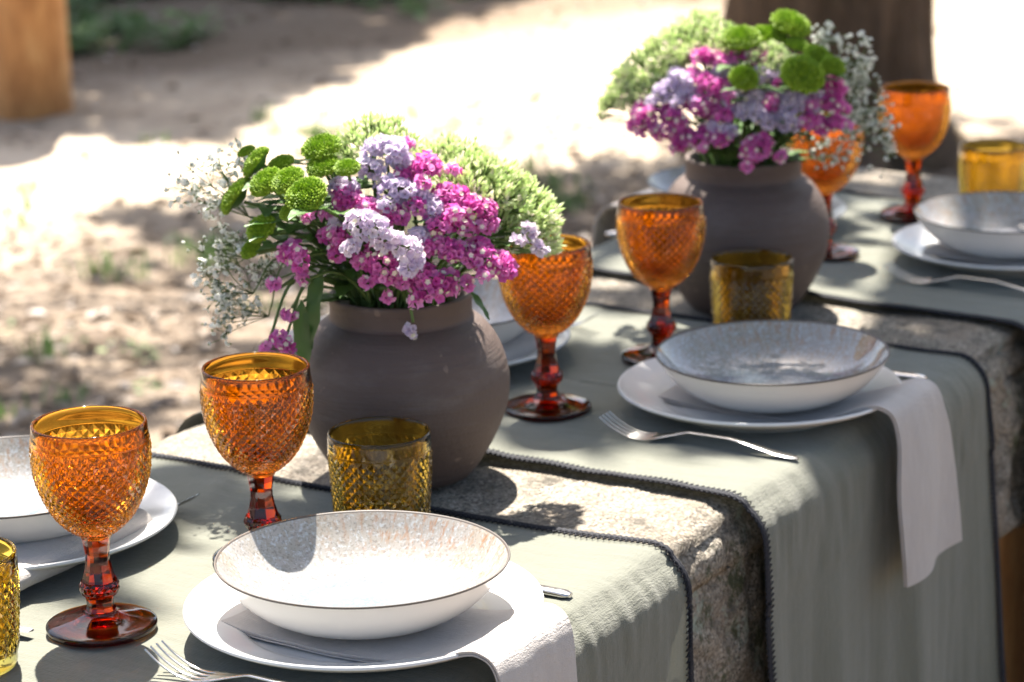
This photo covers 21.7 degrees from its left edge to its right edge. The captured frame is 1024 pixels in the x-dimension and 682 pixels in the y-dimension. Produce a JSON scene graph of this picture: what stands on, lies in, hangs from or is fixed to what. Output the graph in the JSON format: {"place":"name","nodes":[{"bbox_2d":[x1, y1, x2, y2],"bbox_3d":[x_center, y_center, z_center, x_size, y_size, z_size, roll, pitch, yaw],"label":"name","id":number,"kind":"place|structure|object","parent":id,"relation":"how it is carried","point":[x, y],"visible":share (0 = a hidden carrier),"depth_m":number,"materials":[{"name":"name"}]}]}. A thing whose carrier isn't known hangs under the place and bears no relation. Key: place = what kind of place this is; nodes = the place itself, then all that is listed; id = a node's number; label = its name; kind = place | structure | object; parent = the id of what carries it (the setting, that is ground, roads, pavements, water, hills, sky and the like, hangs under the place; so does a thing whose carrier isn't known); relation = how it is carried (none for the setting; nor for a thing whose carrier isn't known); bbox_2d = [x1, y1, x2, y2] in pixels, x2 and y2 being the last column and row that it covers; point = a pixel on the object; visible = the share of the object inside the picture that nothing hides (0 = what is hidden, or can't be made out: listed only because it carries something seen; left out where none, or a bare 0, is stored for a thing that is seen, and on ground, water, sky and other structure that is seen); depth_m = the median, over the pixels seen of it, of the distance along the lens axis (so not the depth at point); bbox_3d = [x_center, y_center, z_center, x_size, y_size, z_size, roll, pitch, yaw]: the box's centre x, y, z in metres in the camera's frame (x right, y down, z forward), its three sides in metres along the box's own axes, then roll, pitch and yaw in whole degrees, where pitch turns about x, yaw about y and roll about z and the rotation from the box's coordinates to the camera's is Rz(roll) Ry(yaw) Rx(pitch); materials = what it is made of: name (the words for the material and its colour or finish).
{"place":"outdoors","nodes":[
{"label":"outdoors","id":0,"kind":"place"},
{"bbox_2d":[0,0,1023,445],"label":"ground","id":1,"kind":"structure","parent":0,"point":[382,82],"depth_m":8.41,"materials":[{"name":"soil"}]},
{"bbox_2d":[0,0,72,120],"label":"wooden post","id":2,"kind":"object","parent":1,"relation":"on","point":[35,76],"visible":0.95,"depth_m":8.52,"materials":[{"name":"brown wood"}]},
{"bbox_2d":[6,0,451,393],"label":"weeds","id":3,"kind":"object","parent":1,"relation":"on","point":[80,34],"visible":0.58,"depth_m":10.03,"materials":[{"name":"green plant"}]},
{"bbox_2d":[0,0,600,419],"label":"grass tufts","id":4,"kind":"object","parent":1,"relation":"on","point":[46,348],"visible":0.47,"depth_m":7.02,"materials":[{"name":"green plant"}]},
{"bbox_2d":[151,167,1023,681],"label":"stone table","id":5,"kind":"object","parent":1,"relation":"on","point":[713,543],"visible":0.21,"depth_m":2.44,"materials":[{"name":"stone"}]},
{"bbox_2d":[0,452,694,681],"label":"table runner","id":6,"kind":"object","parent":5,"relation":"on","point":[625,606],"visible":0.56,"depth_m":2.17,"materials":[{"name":"green fabric"}]},
{"bbox_2d":[0,536,19,674],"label":"tumbler","id":7,"kind":"object","parent":6,"relation":"on","point":[9,608],"visible":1,"depth_m":1.98,"materials":[{"name":"yellow glass"}]},
{"bbox_2d":[29,405,157,647],"bbox_3d":[-0.320,0.142,2.054,0.093,0.168,0.093,7,17,28],"label":"goblet","id":8,"kind":"object","parent":6,"relation":"on","point":[90,466],"visible":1,"depth_m":2.03,"materials":[{"name":"orange glass"}]},
{"bbox_2d":[21,478,177,569],"bbox_3d":[-0.423,0.159,2.273,0.277,0.026,0.277,8,18,30],"label":"dinner plate","id":9,"kind":"object","parent":6,"relation":"on","point":[159,504],"visible":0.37,"depth_m":2.26,"materials":[{"name":"white ceramic"}]},
{"bbox_2d":[15,508,152,590],"bbox_3d":[-0.475,0.235,2.276,0.282,0.180,0.203,8,18,30],"label":"napkin","id":10,"kind":"object","parent":9,"relation":"on","point":[55,550],"visible":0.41,"depth_m":2.18,"materials":[{"name":"fabric"}]},
{"bbox_2d":[0,435,71,543],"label":"soup bowl","id":11,"kind":"object","parent":10,"relation":"on","point":[21,505],"visible":0.35,"depth_m":2.32,"materials":[{"name":"ceramic"}]},
{"bbox_2d":[144,640,287,681],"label":"fork","id":12,"kind":"object","parent":6,"relation":"on","point":[213,676],"visible":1,"depth_m":1.97,"materials":[{"name":"silver metal"}]},
{"bbox_2d":[199,352,313,563],"bbox_3d":[-0.207,0.101,2.196,0.093,0.168,0.093,6,17,25],"label":"goblet","id":13,"kind":"object","parent":6,"relation":"on","point":[257,409],"visible":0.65,"depth_m":2.16,"materials":[{"name":"orange glass"}]},
{"bbox_2d":[182,561,543,672],"bbox_3d":[-0.114,0.211,2.057,0.277,0.026,0.277,8,18,30],"label":"dinner plate","id":14,"kind":"object","parent":6,"relation":"on","point":[211,602],"visible":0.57,"depth_m":2.02,"materials":[{"name":"white ceramic"}]},
{"bbox_2d":[221,603,576,681],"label":"napkin","id":15,"kind":"object","parent":14,"relation":"on","point":[532,643],"visible":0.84,"depth_m":2.00,"materials":[{"name":"fabric"}]},
{"bbox_2d":[214,510,510,639],"bbox_3d":[-0.114,0.188,2.051,0.227,0.048,0.227,6,16,25],"label":"soup bowl","id":16,"kind":"object","parent":15,"relation":"on","point":[361,574],"visible":1,"depth_m":2.10,"materials":[{"name":"ceramic"}]},
{"bbox_2d":[327,416,432,512],"bbox_3d":[-0.112,0.119,2.271,0.089,0.090,0.090,7,17,28],"label":"tumbler","id":17,"kind":"object","parent":6,"relation":"on","point":[380,462],"visible":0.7,"depth_m":2.24,"materials":[{"name":"yellow glass"}]},
{"bbox_2d":[308,284,509,488],"bbox_3d":[-0.099,0.037,2.429,0.194,0.171,0.194,-5,16,-13],"label":"vase","id":18,"kind":"object","parent":5,"relation":"on","point":[444,376],"visible":0.74,"depth_m":2.35,"materials":[{"name":"ceramic"}]},
{"bbox_2d":[163,147,254,234],"bbox_3d":[-0.223,-0.070,2.395,0.180,0.208,0.092,3,16,15],"label":"babys breath","id":19,"kind":"object","parent":18,"relation":"in","point":[197,193],"visible":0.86,"depth_m":2.38,"materials":[{"name":"plant"}]},
{"bbox_2d":[181,218,341,290],"bbox_3d":[-0.217,-0.037,2.392,0.165,0.145,0.068,-8,16,-23],"label":"babys breath","id":20,"kind":"object","parent":18,"relation":"in","point":[219,246],"visible":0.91,"depth_m":2.37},
{"bbox_2d":[190,239,340,313],"bbox_3d":[-0.213,-0.032,2.398,0.160,0.132,0.064,-11,18,-32],"label":"babys breath","id":21,"kind":"object","parent":18,"relation":"in","point":[228,296],"visible":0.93,"depth_m":2.36,"materials":[{"name":"plant"}]},
{"bbox_2d":[201,260,337,345],"bbox_3d":[-0.214,-0.024,2.407,0.150,0.111,0.063,-9,17,-28],"label":"babys breath","id":22,"kind":"object","parent":18,"relation":"in","point":[245,312],"visible":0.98,"depth_m":2.38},
{"bbox_2d":[219,177,368,306],"bbox_3d":[-0.189,-0.053,2.367,0.134,0.188,0.091,-1,15,0],"label":"chrysanthemum","id":23,"kind":"object","parent":18,"relation":"in","point":[234,195],"visible":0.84,"depth_m":2.34,"materials":[{"name":"green plant"}]},
{"bbox_2d":[249,166,359,305],"bbox_3d":[-0.175,-0.063,2.377,0.083,0.201,0.129,8,18,30],"label":"chrysanthemum","id":24,"kind":"object","parent":18,"relation":"in","point":[260,183],"visible":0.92,"depth_m":2.32,"materials":[{"name":"green plant"}]},
{"bbox_2d":[236,226,374,304],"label":"chrysanthemum","id":25,"kind":"object","parent":18,"relation":"in","point":[249,250],"visible":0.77,"depth_m":2.34,"materials":[{"name":"green plant"}]},
{"bbox_2d":[246,214,369,305],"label":"chrysanthemum","id":26,"kind":"object","parent":18,"relation":"in","point":[257,233],"visible":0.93,"depth_m":2.31,"materials":[{"name":"green plant"}]},
{"bbox_2d":[242,146,373,303],"bbox_3d":[-0.179,-0.069,2.374,0.139,0.215,0.077,-12,19,-35],"label":"chrysanthemum","id":27,"kind":"object","parent":18,"relation":"in","point":[255,161],"visible":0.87,"depth_m":2.34,"materials":[{"name":"green plant"}]},
{"bbox_2d":[244,204,372,304],"bbox_3d":[-0.170,-0.050,2.375,0.098,0.176,0.139,1,15,10],"label":"chrysanthemum","id":28,"kind":"object","parent":18,"relation":"in","point":[342,289],"visible":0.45,"depth_m":2.33,"materials":[{"name":"green plant"}]},
{"bbox_2d":[271,165,375,307],"bbox_3d":[-0.151,-0.060,2.360,0.071,0.204,0.123,8,18,30],"label":"chrysanthemum","id":29,"kind":"object","parent":18,"relation":"in","point":[284,179],"visible":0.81,"depth_m":2.30,"materials":[{"name":"green plant"}]},
{"bbox_2d":[275,237,376,307],"bbox_3d":[-0.163,-0.027,2.350,0.039,0.144,0.118,8,18,30],"label":"statice","id":30,"kind":"object","parent":18,"relation":"in","point":[292,253],"visible":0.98,"depth_m":2.29,"materials":[{"name":"pink plant"}]},
{"bbox_2d":[293,285,358,361],"bbox_3d":[-0.155,-0.009,2.372,0.079,0.084,0.018,-9,17,-28],"label":"foliage leaf","id":31,"kind":"object","parent":18,"relation":"in","point":[302,337],"visible":0.64,"depth_m":2.36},
{"bbox_2d":[304,264,366,348],"bbox_3d":[-0.152,-0.019,2.372,0.022,0.104,0.078,12,20,40],"label":"foliage leaf","id":32,"kind":"object","parent":18,"relation":"in","point":[313,299],"visible":0.75,"depth_m":2.35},
{"bbox_2d":[300,132,388,269],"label":"chrysanthemum","id":33,"kind":"object","parent":18,"relation":"in","point":[321,146],"visible":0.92,"depth_m":2.32,"materials":[{"name":"green plant"}]},
{"bbox_2d":[317,183,385,307],"bbox_3d":[-0.127,-0.049,2.346,0.050,0.188,0.082,8,18,30],"label":"statice","id":34,"kind":"object","parent":18,"relation":"in","point":[340,202],"visible":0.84,"depth_m":2.30,"materials":[{"name":"purple plant"}]},
{"bbox_2d":[315,223,389,307],"bbox_3d":[-0.141,-0.032,2.344,0.048,0.157,0.087,3,16,17],"label":"statice","id":35,"kind":"object","parent":18,"relation":"in","point":[337,237],"visible":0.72,"depth_m":2.30,"materials":[{"name":"pink plant"}]},
{"bbox_2d":[305,155,409,307],"bbox_3d":[-0.138,-0.066,2.364,0.099,0.212,0.067,-6,16,-18],"label":"chrysanthemum","id":36,"kind":"object","parent":18,"relation":"in","point":[322,168],"visible":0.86,"depth_m":2.31,"materials":[{"name":"green plant"}]},
{"bbox_2d":[284,175,438,307],"bbox_3d":[-0.138,-0.051,2.324,0.164,0.204,0.097,-11,18,-32],"label":"chrysanthemum","id":37,"kind":"object","parent":18,"relation":"in","point":[309,194],"visible":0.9,"depth_m":2.26,"materials":[{"name":"green plant"}]},
{"bbox_2d":[321,109,424,268],"bbox_3d":[-0.125,-0.090,2.394,0.083,0.241,0.083,-15,21,-42],"label":"sedum","id":38,"kind":"object","parent":18,"relation":"in","point":[348,134],"visible":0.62,"depth_m":2.36,"materials":[{"name":"plant"}]},
{"bbox_2d":[339,208,407,307],"bbox_3d":[-0.118,-0.036,2.313,0.057,0.180,0.119,-2,15,-1],"label":"statice","id":39,"kind":"object","parent":18,"relation":"in","point":[355,225],"visible":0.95,"depth_m":2.25,"materials":[{"name":"purple plant"}]},
{"bbox_2d":[356,156,397,294],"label":"statice","id":40,"kind":"object","parent":18,"relation":"in","point":[373,169],"visible":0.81,"depth_m":2.31,"materials":[{"name":"purple plant"}]},
{"bbox_2d":[357,239,410,290],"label":"statice","id":41,"kind":"object","parent":18,"relation":"in","point":[375,262],"visible":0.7,"depth_m":2.29,"materials":[{"name":"pink plant"}]},
{"bbox_2d":[360,133,408,261],"bbox_3d":[-0.102,-0.072,2.356,0.047,0.226,0.052,8,18,30],"label":"statice","id":42,"kind":"object","parent":18,"relation":"in","point":[382,144],"visible":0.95,"depth_m":2.31,"materials":[{"name":"purple plant"}]},
{"bbox_2d":[368,234,423,305],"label":"statice","id":43,"kind":"object","parent":18,"relation":"in","point":[413,243],"visible":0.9,"depth_m":2.25,"materials":[{"name":"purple plant"}]},
{"bbox_2d":[372,172,431,306],"bbox_3d":[-0.106,-0.052,2.338,0.048,0.197,0.076,-12,18,-34],"label":"statice","id":44,"kind":"object","parent":18,"relation":"in","point":[390,183],"visible":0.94,"depth_m":2.30,"materials":[{"name":"purple plant"}]},
{"bbox_2d":[406,262,460,309],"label":"statice","id":45,"kind":"object","parent":18,"relation":"in","point":[426,276],"visible":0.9,"depth_m":2.29,"materials":[{"name":"purple plant"}]},
{"bbox_2d":[409,149,463,225],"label":"statice","id":46,"kind":"object","parent":18,"relation":"in","point":[433,167],"visible":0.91,"depth_m":2.31,"materials":[{"name":"pink plant"}]},
{"bbox_2d":[399,264,475,307],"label":"statice","id":47,"kind":"object","parent":18,"relation":"in","point":[468,279],"visible":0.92,"depth_m":2.30,"materials":[{"name":"pink plant"}]},
{"bbox_2d":[422,233,463,305],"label":"statice","id":48,"kind":"object","parent":18,"relation":"in","point":[433,246],"visible":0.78,"depth_m":2.29,"materials":[{"name":"pink plant"}]},
{"bbox_2d":[415,212,475,306],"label":"statice","id":49,"kind":"object","parent":18,"relation":"in","point":[466,227],"visible":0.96,"depth_m":2.30,"materials":[{"name":"purple plant"}]},
{"bbox_2d":[423,238,484,305],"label":"statice","id":50,"kind":"object","parent":18,"relation":"in","point":[466,248],"visible":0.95,"depth_m":2.30,"materials":[{"name":"purple plant"}]},
{"bbox_2d":[413,129,495,297],"bbox_3d":[-0.048,-0.085,2.412,0.076,0.219,0.076,-13,19,-36],"label":"sedum","id":51,"kind":"object","parent":18,"relation":"in","point":[454,149],"visible":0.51,"depth_m":2.38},
{"bbox_2d":[426,181,487,259],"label":"statice","id":52,"kind":"object","parent":18,"relation":"in","point":[453,207],"visible":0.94,"depth_m":2.31,"materials":[{"name":"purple plant"}]},
{"bbox_2d":[433,192,498,304],"bbox_3d":[-0.052,-0.047,2.352,0.084,0.178,0.048,8,18,30],"label":"statice","id":53,"kind":"object","parent":18,"relation":"in","point":[478,206],"visible":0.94,"depth_m":2.31,"materials":[{"name":"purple plant"}]},
{"bbox_2d":[440,235,512,303],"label":"statice","id":54,"kind":"object","parent":18,"relation":"in","point":[488,270],"visible":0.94,"depth_m":2.30,"materials":[{"name":"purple plant"}]},
{"bbox_2d":[429,147,537,304],"bbox_3d":[-0.028,-0.070,2.382,0.096,0.206,0.095,-7,16,-20],"label":"sedum","id":55,"kind":"object","parent":18,"relation":"in","point":[503,166],"visible":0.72,"depth_m":2.35,"materials":[{"name":"plant"}]},
{"bbox_2d":[452,232,528,265],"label":"statice","id":56,"kind":"object","parent":18,"relation":"in","point":[521,240],"visible":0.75,"depth_m":2.33,"materials":[{"name":"purple plant"}]},
{"bbox_2d":[476,169,565,235],"bbox_3d":[-0.004,-0.065,2.404,0.107,0.184,0.094,8,18,30],"label":"sedum","id":57,"kind":"object","parent":18,"relation":"in","point":[545,203],"visible":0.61,"depth_m":2.37,"materials":[{"name":"plant"}]},
{"bbox_2d":[490,202,566,256],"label":"sedum","id":58,"kind":"object","parent":18,"relation":"in","point":[554,244],"visible":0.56,"depth_m":2.38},
{"bbox_2d":[176,301,1006,681],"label":"table runner","id":59,"kind":"object","parent":5,"relation":"on","point":[844,603],"visible":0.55,"depth_m":2.56,"materials":[{"name":"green fabric"}]},
{"bbox_2d":[255,315,536,361],"bbox_3d":[-0.119,0.077,2.832,0.283,0.180,0.160,8,18,30],"label":"napkin","id":60,"kind":"object","parent":59,"relation":"on","point":[523,344],"visible":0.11,"depth_m":2.77,"materials":[{"name":"fabric"}]},
{"bbox_2d":[458,277,524,343],"bbox_3d":[-0.077,-0.018,2.810,0.227,0.048,0.227,6,17,25],"label":"soup bowl","id":61,"kind":"object","parent":60,"relation":"on","point":[505,325],"visible":0.11,"depth_m":2.87,"materials":[{"name":"ceramic"}]},
{"bbox_2d":[498,233,592,421],"bbox_3d":[0.033,-0.013,2.601,0.093,0.168,0.093,7,17,29],"label":"goblet","id":62,"kind":"object","parent":59,"relation":"on","point":[545,299],"visible":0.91,"depth_m":2.57,"materials":[{"name":"orange glass"}]},
{"bbox_2d":[615,193,705,365],"bbox_3d":[0.155,-0.063,2.773,0.093,0.168,0.093,5,16,23],"label":"goblet","id":63,"kind":"object","parent":59,"relation":"on","point":[660,237],"visible":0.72,"depth_m":2.74,"materials":[{"name":"orange glass"}]},
{"bbox_2d":[599,411,798,459],"bbox_3d":[0.175,0.089,2.494,0.200,0.018,0.023,7,17,29],"label":"fork","id":64,"kind":"object","parent":59,"relation":"on","point":[649,436],"visible":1,"depth_m":2.50,"materials":[{"name":"silver metal"}]},
{"bbox_2d":[709,248,793,323],"bbox_3d":[0.256,-0.046,2.852,0.089,0.090,0.090,7,17,29],"label":"tumbler","id":65,"kind":"object","parent":59,"relation":"on","point":[747,284],"visible":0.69,"depth_m":2.82,"materials":[{"name":"yellow glass"}]},
{"bbox_2d":[617,358,900,432],"bbox_3d":[0.241,0.053,2.613,0.277,0.026,0.277,8,18,30],"label":"dinner plate","id":66,"kind":"object","parent":59,"relation":"on","point":[644,385],"visible":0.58,"depth_m":2.58,"materials":[{"name":"white ceramic"}]},
{"bbox_2d":[658,378,961,587],"bbox_3d":[0.297,0.122,2.636,0.258,0.183,0.172,8,18,30],"label":"napkin","id":67,"kind":"object","parent":66,"relation":"on","point":[929,514],"visible":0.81,"depth_m":2.57,"materials":[{"name":"fabric"}]},
{"bbox_2d":[655,320,889,412],"bbox_3d":[0.253,0.033,2.596,0.227,0.048,0.227,0,16,6],"label":"soup bowl","id":68,"kind":"object","parent":67,"relation":"on","point":[771,366],"visible":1,"depth_m":2.65,"materials":[{"name":"ceramic"}]},
{"bbox_2d":[667,147,829,313],"bbox_3d":[0.259,-0.124,2.998,0.194,0.171,0.194,-7,16,-21],"label":"vase","id":69,"kind":"object","parent":5,"relation":"on","point":[781,207],"visible":0.57,"depth_m":2.92,"materials":[{"name":"ceramic"}]},
{"bbox_2d":[594,74,714,164],"bbox_3d":[0.157,-0.212,2.959,0.133,0.172,0.072,4,16,17],"label":"sedum","id":70,"kind":"object","parent":69,"relation":"in","point":[608,100],"visible":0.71,"depth_m":2.94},
{"bbox_2d":[606,46,704,162],"bbox_3d":[0.157,-0.231,2.974,0.104,0.200,0.083,-12,18,-34],"label":"sedum","id":71,"kind":"object","parent":69,"relation":"in","point":[626,69],"visible":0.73,"depth_m":2.93,"materials":[{"name":"plant"}]},
{"bbox_2d":[636,21,713,160],"bbox_3d":[0.180,-0.242,2.959,0.088,0.228,0.091,8,18,30],"label":"sedum","id":72,"kind":"object","parent":69,"relation":"in","point":[658,41],"visible":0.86,"depth_m":2.92,"materials":[{"name":"plant"}]},
{"bbox_2d":[643,77,708,139],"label":"statice","id":73,"kind":"object","parent":69,"relation":"in","point":[660,91],"visible":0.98,"depth_m":2.89,"materials":[{"name":"purple plant"}]},
{"bbox_2d":[658,103,715,164],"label":"statice","id":74,"kind":"object","parent":69,"relation":"in","point":[681,121],"visible":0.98,"depth_m":2.88,"materials":[{"name":"purple plant"}]},
{"bbox_2d":[658,6,735,96],"bbox_3d":[0.205,-0.252,2.969,0.076,0.241,0.075,-15,20,-41],"label":"sedum","id":75,"kind":"object","parent":69,"relation":"in","point":[701,19],"visible":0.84,"depth_m":2.93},
{"bbox_2d":[672,26,738,72],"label":"sedum","id":76,"kind":"object","parent":69,"relation":"in","point":[716,42],"visible":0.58,"depth_m":2.91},
{"bbox_2d":[689,76,735,164],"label":"statice","id":77,"kind":"object","parent":69,"relation":"in","point":[717,83],"visible":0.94,"depth_m":2.87,"materials":[{"name":"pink plant"}]},
{"bbox_2d":[716,24,775,148],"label":"chrysanthemum","id":78,"kind":"object","parent":69,"relation":"in","point":[738,37],"visible":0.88,"depth_m":2.88,"materials":[{"name":"green plant"}]},
{"bbox_2d":[729,99,767,158],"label":"statice","id":79,"kind":"object","parent":69,"relation":"in","point":[740,108],"visible":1,"depth_m":2.86,"materials":[{"name":"purple plant"}]},
{"bbox_2d":[718,65,784,144],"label":"chrysanthemum","id":80,"kind":"object","parent":69,"relation":"in","point":[744,77],"visible":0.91,"depth_m":2.84,"materials":[{"name":"green plant"}]},
{"bbox_2d":[738,130,788,173],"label":"statice","id":81,"kind":"object","parent":69,"relation":"in","point":[761,141],"visible":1,"depth_m":2.86,"materials":[{"name":"purple plant"}]},
{"bbox_2d":[746,39,795,131],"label":"sedum","id":82,"kind":"object","parent":69,"relation":"in","point":[776,47],"visible":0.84,"depth_m":2.87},
{"bbox_2d":[734,9,811,165],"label":"chrysanthemum","id":83,"kind":"object","parent":69,"relation":"in","point":[790,23],"visible":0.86,"depth_m":2.90,"materials":[{"name":"green plant"}]},
{"bbox_2d":[722,54,845,165],"bbox_3d":[0.291,-0.217,2.916,0.118,0.197,0.112,-6,16,-18],"label":"chrysanthemum","id":84,"kind":"object","parent":69,"relation":"in","point":[832,65],"visible":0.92,"depth_m":2.87,"materials":[{"name":"green plant"}]},
{"bbox_2d":[764,91,820,139],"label":"statice","id":85,"kind":"object","parent":69,"relation":"in","point":[796,103],"visible":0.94,"depth_m":2.86,"materials":[{"name":"purple plant"}]},
{"bbox_2d":[744,43,846,158],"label":"chrysanthemum","id":86,"kind":"object","parent":69,"relation":"in","point":[817,52],"visible":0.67,"depth_m":2.87,"materials":[{"name":"green plant"}]},
{"bbox_2d":[755,54,841,166],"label":"chrysanthemum","id":87,"kind":"object","parent":69,"relation":"in","point":[804,74],"visible":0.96,"depth_m":2.83,"materials":[{"name":"green plant"}]},
{"bbox_2d":[767,110,831,162],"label":"statice","id":88,"kind":"object","parent":69,"relation":"in","point":[817,123],"visible":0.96,"depth_m":2.87,"materials":[{"name":"purple plant"}]},
{"bbox_2d":[775,129,859,178],"bbox_3d":[0.333,-0.182,2.937,0.097,0.118,0.066,-1,15,1],"label":"babys breath","id":89,"kind":"object","parent":69,"relation":"in","point":[826,144],"visible":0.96,"depth_m":2.92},
{"bbox_2d":[797,30,876,116],"bbox_3d":[0.348,-0.243,2.975,0.116,0.214,0.080,4,16,18],"label":"babys breath","id":90,"kind":"object","parent":69,"relation":"in","point":[859,64],"visible":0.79,"depth_m":2.94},
{"bbox_2d":[786,57,893,147],"bbox_3d":[0.360,-0.227,2.974,0.139,0.184,0.077,5,16,22],"label":"babys breath","id":91,"kind":"object","parent":69,"relation":"in","point":[875,109],"visible":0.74,"depth_m":2.94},
{"bbox_2d":[796,100,900,178],"bbox_3d":[0.368,-0.202,2.970,0.142,0.138,0.070,8,18,30],"label":"babys breath","id":92,"kind":"object","parent":69,"relation":"in","point":[887,141],"visible":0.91,"depth_m":2.94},
{"bbox_2d":[591,189,1023,330],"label":"table runner","id":93,"kind":"object","parent":5,"relation":"on","point":[865,276],"visible":0.32,"depth_m":3.11,"materials":[{"name":"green fabric"}]},
{"bbox_2d":[591,188,834,247],"bbox_3d":[0.257,-0.092,3.429,0.281,0.179,0.153,8,18,30],"label":"napkin","id":94,"kind":"object","parent":93,"relation":"on","point":[604,221],"visible":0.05,"depth_m":3.44,"materials":[{"name":"fabric"}]},
{"bbox_2d":[647,165,685,192],"bbox_3d":[0.284,-0.181,3.384,0.227,0.048,0.227,6,17,25],"label":"soup bowl","id":95,"kind":"object","parent":94,"relation":"on","point":[662,181],"visible":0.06,"depth_m":3.44,"materials":[{"name":"ceramic"}]},
{"bbox_2d":[786,111,863,261],"bbox_3d":[0.375,-0.186,3.210,0.093,0.168,0.093,8,18,30],"label":"goblet","id":96,"kind":"object","parent":93,"relation":"on","point":[829,181],"visible":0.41,"depth_m":3.17,"materials":[{"name":"orange glass"}]},
{"bbox_2d":[878,81,951,222],"bbox_3d":[0.511,-0.241,3.402,0.093,0.168,0.093,6,17,26],"label":"goblet","id":97,"kind":"object","parent":93,"relation":"on","point":[920,111],"visible":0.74,"depth_m":3.37,"materials":[{"name":"orange glass"}]},
{"bbox_2d":[892,223,1023,277],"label":"dinner plate","id":98,"kind":"object","parent":93,"relation":"on","point":[914,240],"visible":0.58,"depth_m":3.15,"materials":[{"name":"white ceramic"}]},
{"bbox_2d":[923,243,1023,266],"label":"napkin","id":99,"kind":"object","parent":98,"relation":"on","point":[941,250],"visible":0.3,"depth_m":3.15,"materials":[{"name":"fabric"}]},
{"bbox_2d":[913,191,1023,259],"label":"soup bowl","id":100,"kind":"object","parent":99,"relation":"on","point":[988,224],"visible":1,"depth_m":3.24,"materials":[{"name":"ceramic"}]},
{"bbox_2d":[958,138,1023,192],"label":"tumbler","id":101,"kind":"object","parent":93,"relation":"on","point":[989,164],"visible":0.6,"depth_m":3.38,"materials":[{"name":"yellow glass"}]},
{"bbox_2d":[671,0,970,172],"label":"tree","id":102,"kind":"object","parent":1,"relation":"on","point":[901,33],"visible":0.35,"depth_m":7.41,"materials":[{"name":"brown plant"}]},
{"bbox_2d":[629,62,724,163],"bbox_3d":[0.176,-0.215,2.942,0.100,0.186,0.087,8,18,30],"label":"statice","id":103,"kind":"object","parent":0,"point":[658,76],"visible":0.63,"depth_m":2.91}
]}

